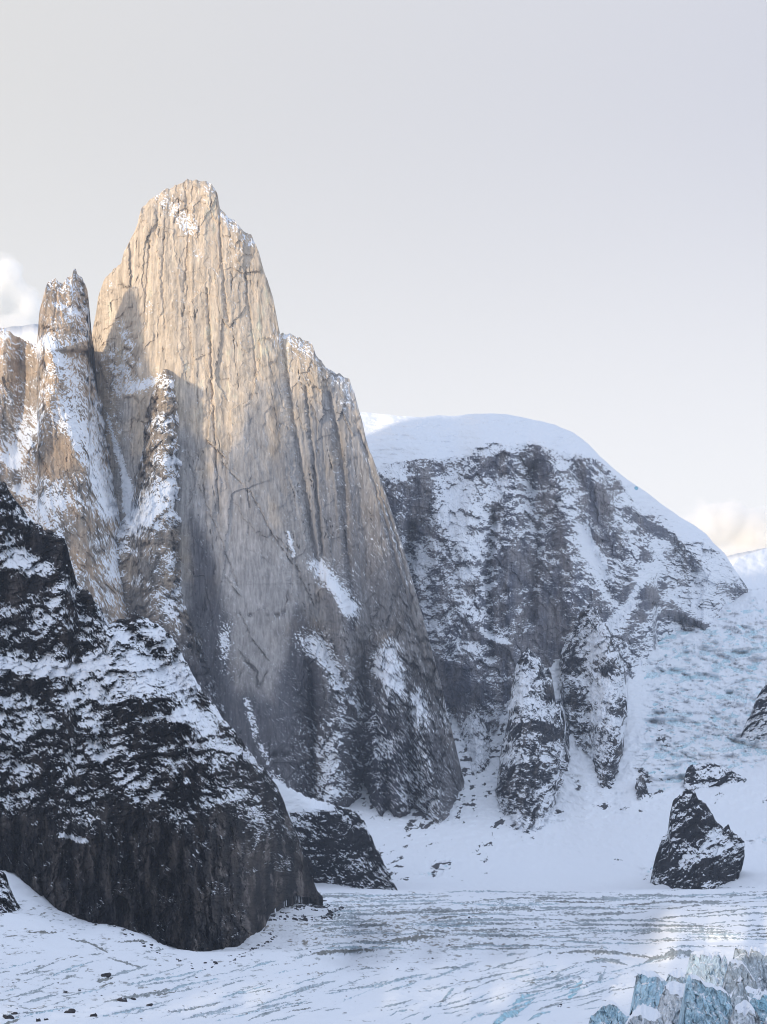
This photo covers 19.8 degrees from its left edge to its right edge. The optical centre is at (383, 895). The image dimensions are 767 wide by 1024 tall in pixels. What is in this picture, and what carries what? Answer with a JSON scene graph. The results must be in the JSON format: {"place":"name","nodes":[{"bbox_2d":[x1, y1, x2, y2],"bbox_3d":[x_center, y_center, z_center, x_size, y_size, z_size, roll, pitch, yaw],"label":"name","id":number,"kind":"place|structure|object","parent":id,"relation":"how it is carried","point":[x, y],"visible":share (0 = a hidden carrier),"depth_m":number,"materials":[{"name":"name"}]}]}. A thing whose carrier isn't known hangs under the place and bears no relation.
{"place":"outdoors","nodes":[
{"label":"outdoors","id":0,"kind":"place"},
{"bbox_2d":[2,324,37,343],"bbox_3d":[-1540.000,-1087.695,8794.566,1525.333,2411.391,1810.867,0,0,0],"label":"hills","id":1,"kind":"structure","parent":0,"point":[29,333],"depth_m":8796.33,"materials":[{"name":"white snow"}]},
{"bbox_2d":[0,269,126,623],"bbox_3d":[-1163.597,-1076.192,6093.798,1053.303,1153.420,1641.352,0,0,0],"label":"rock spire","id":2,"kind":"object","parent":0,"point":[56,474],"visible":0.55,"depth_m":5641.93,"materials":[{"name":"stone"}]},
{"bbox_2d":[0,887,766,1023],"bbox_3d":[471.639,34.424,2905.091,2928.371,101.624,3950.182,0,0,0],"label":"glacier","id":3,"kind":"object","parent":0,"point":[471,973],"visible":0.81,"depth_m":2135.60,"materials":[{"name":"white snow"}]},
{"bbox_2d":[3,1015,13,1018],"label":"boulder","id":4,"kind":"object","parent":3,"relation":"on","point":[8,1016],"visible":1,"depth_m":1140.77,"materials":[{"name":"grey stone"}]},
{"bbox_2d":[0,870,19,913],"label":"rock outcrop","id":5,"kind":"object","parent":3,"relation":"on","point":[8,903],"visible":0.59,"depth_m":2227.85,"materials":[{"name":"grey stone"}]},
{"bbox_2d":[64,1008,75,1012],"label":"boulder","id":6,"kind":"object","parent":3,"relation":"on","point":[71,1010],"visible":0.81,"depth_m":1229.44,"materials":[{"name":"grey stone"}]},
{"bbox_2d":[101,972,110,977],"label":"boulder","id":7,"kind":"object","parent":3,"relation":"on","point":[108,975],"visible":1,"depth_m":1622.01,"materials":[{"name":"grey stone"}]},
{"bbox_2d":[117,997,126,1001],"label":"boulder","id":8,"kind":"object","parent":3,"relation":"on","point":[122,999],"visible":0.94,"depth_m":1356.43,"materials":[{"name":"grey stone"}]},
{"bbox_2d":[0,481,322,951],"bbox_3d":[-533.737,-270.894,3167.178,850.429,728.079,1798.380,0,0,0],"label":"dark buttress","id":9,"kind":"structure","parent":3,"relation":"on","point":[139,791],"depth_m":2558.66,"materials":[{"name":"black stone"}]},
{"bbox_2d":[256,760,396,889],"bbox_3d":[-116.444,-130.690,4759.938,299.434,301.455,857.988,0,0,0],"label":"dark outcrop","id":10,"kind":"object","parent":3,"relation":"on","point":[338,845],"visible":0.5,"depth_m":4780.62,"materials":[{"name":"grey stone"}]},
{"bbox_2d":[589,1000,629,1023],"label":"serac","id":11,"kind":"object","parent":3,"relation":"on","point":[610,1012],"visible":0.97,"depth_m":1005.90,"materials":[{"name":"ice"}]},
{"bbox_2d":[625,1003,663,1023],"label":"serac","id":12,"kind":"object","parent":3,"relation":"on","point":[643,1014],"visible":1,"depth_m":993.41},
{"bbox_2d":[629,970,666,1014],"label":"serac","id":13,"kind":"object","parent":3,"relation":"on","point":[650,985],"visible":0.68,"depth_m":1198.84,"materials":[{"name":"blue ice"}]},
{"bbox_2d":[657,981,684,1023],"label":"serac","id":14,"kind":"object","parent":3,"relation":"on","point":[669,1004],"visible":0.56,"depth_m":1060.12,"materials":[{"name":"grey ice"}]},
{"bbox_2d":[666,970,686,982],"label":"serac","id":15,"kind":"object","parent":3,"relation":"on","point":[679,976],"visible":0.26,"depth_m":1368.05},
{"bbox_2d":[650,788,744,888],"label":"rock island","id":16,"kind":"object","parent":3,"relation":"on","point":[700,847],"visible":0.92,"depth_m":4659.11,"materials":[{"name":"grey stone"}]},
{"bbox_2d":[678,974,732,1023],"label":"serac","id":17,"kind":"object","parent":3,"relation":"on","point":[705,1002],"visible":0.98,"depth_m":1008.01,"materials":[{"name":"blue ice"}]},
{"bbox_2d":[686,950,727,986],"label":"serac","id":18,"kind":"object","parent":3,"relation":"on","point":[704,966],"visible":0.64,"depth_m":1446.05,"materials":[{"name":"white ice"}]},
{"bbox_2d":[722,959,757,994],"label":"serac","id":19,"kind":"object","parent":3,"relation":"on","point":[736,969],"visible":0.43,"depth_m":1339.96,"materials":[{"name":"grey ice"}]},
{"bbox_2d":[731,976,749,1009],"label":"serac","id":20,"kind":"object","parent":3,"relation":"on","point":[739,994],"visible":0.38,"depth_m":1139.02,"materials":[{"name":"grey ice"}]},
{"bbox_2d":[728,1000,760,1023],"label":"serac","id":21,"kind":"object","parent":3,"relation":"on","point":[744,1012],"visible":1,"depth_m":965.78,"materials":[{"name":"white ice"}]},
{"bbox_2d":[733,945,766,989],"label":"serac","id":22,"kind":"object","parent":3,"relation":"on","point":[754,960],"visible":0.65,"depth_m":1503.91,"materials":[{"name":"grey ice"}]},
{"bbox_2d":[746,988,758,997],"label":"ice chunk","id":23,"kind":"object","parent":3,"relation":"on","point":[750,994],"visible":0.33,"depth_m":1251.74,"materials":[{"name":"white ice"}]},
{"bbox_2d":[753,988,761,994],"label":"ice chunk","id":24,"kind":"object","parent":3,"relation":"on","point":[759,990],"visible":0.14,"depth_m":1250.12,"materials":[{"name":"white ice"}]},
{"bbox_2d":[750,990,766,1023],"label":"serac","id":25,"kind":"object","parent":3,"relation":"on","point":[758,1002],"visible":0.65,"depth_m":1048.01,"materials":[{"name":"blue ice"}]},
{"bbox_2d":[0,0,766,555],"label":"sky","id":26,"kind":"structure","parent":0,"point":[548,211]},
{"bbox_2d":[1,659,766,888],"bbox_3d":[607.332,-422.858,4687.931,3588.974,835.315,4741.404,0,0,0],"label":"snow slope","id":27,"kind":"structure","parent":0,"point":[592,833],"depth_m":5449.92,"materials":[{"name":"white snow"}]},
{"bbox_2d":[116,369,224,718],"bbox_3d":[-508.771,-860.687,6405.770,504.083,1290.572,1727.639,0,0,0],"label":"rock pillar","id":28,"kind":"object","parent":27,"relation":"on","point":[148,556],"visible":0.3,"depth_m":5663.11,"materials":[{"name":"stone"}]},
{"bbox_2d":[92,179,463,822],"bbox_3d":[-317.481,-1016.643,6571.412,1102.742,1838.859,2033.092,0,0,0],"label":"rock tower","id":29,"kind":"structure","parent":27,"relation":"on","point":[301,603],"depth_m":5792.13,"materials":[{"name":"stone"}]},
{"bbox_2d":[460,708,490,778],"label":"rock rib","id":30,"kind":"object","parent":27,"relation":"on","point":[474,736],"visible":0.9,"depth_m":6065.46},
{"bbox_2d":[495,647,570,833],"bbox_3d":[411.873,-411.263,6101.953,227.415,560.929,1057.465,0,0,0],"label":"rock pillar","id":31,"kind":"object","parent":27,"relation":"on","point":[533,763],"visible":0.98,"depth_m":5866.95,"materials":[{"name":"rock"},{"name":"snow"}]},
{"bbox_2d":[558,696,569,765],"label":"rock rib","id":32,"kind":"object","parent":27,"relation":"on","point":[567,759],"visible":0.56,"depth_m":6099.03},
{"bbox_2d":[558,604,627,788],"bbox_3d":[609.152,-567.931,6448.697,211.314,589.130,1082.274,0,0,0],"label":"rock pillar","id":33,"kind":"object","parent":27,"relation":"on","point":[592,686],"visible":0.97,"depth_m":6225.18,"materials":[{"name":"rock"},{"name":"snow"}]},
{"bbox_2d":[635,775,647,799],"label":"rock outcrop","id":34,"kind":"object","parent":27,"relation":"on","point":[641,787],"visible":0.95,"depth_m":5865.73,"materials":[{"name":"grey stone"}]},
{"bbox_2d":[360,412,747,732],"bbox_3d":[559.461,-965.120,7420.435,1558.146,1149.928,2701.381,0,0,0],"label":"snow capped mountain","id":35,"kind":"structure","parent":0,"point":[518,536],"depth_m":6476.48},
{"bbox_2d":[630,548,766,812],"bbox_3d":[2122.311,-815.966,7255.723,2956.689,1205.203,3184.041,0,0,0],"label":"icefall","id":36,"kind":"object","parent":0,"point":[695,692],"visible":0.84,"depth_m":6682.77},
{"bbox_2d":[684,763,746,789],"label":"rock outcrop","id":37,"kind":"object","parent":36,"relation":"on","point":[697,776],"visible":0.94,"depth_m":5959.11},
{"bbox_2d":[740,683,766,743],"bbox_3d":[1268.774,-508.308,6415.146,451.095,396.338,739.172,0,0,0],"label":"rock outcrop","id":38,"kind":"object","parent":36,"relation":"on","point":[756,720],"visible":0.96,"depth_m":6447.65,"materials":[{"name":"grey stone"}]},
{"bbox_2d":[727,548,765,565],"bbox_3d":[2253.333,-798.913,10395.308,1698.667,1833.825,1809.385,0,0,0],"label":"hills","id":39,"kind":"structure","parent":0,"point":[733,558],"depth_m":10397.97,"materials":[{"name":"white snow"}]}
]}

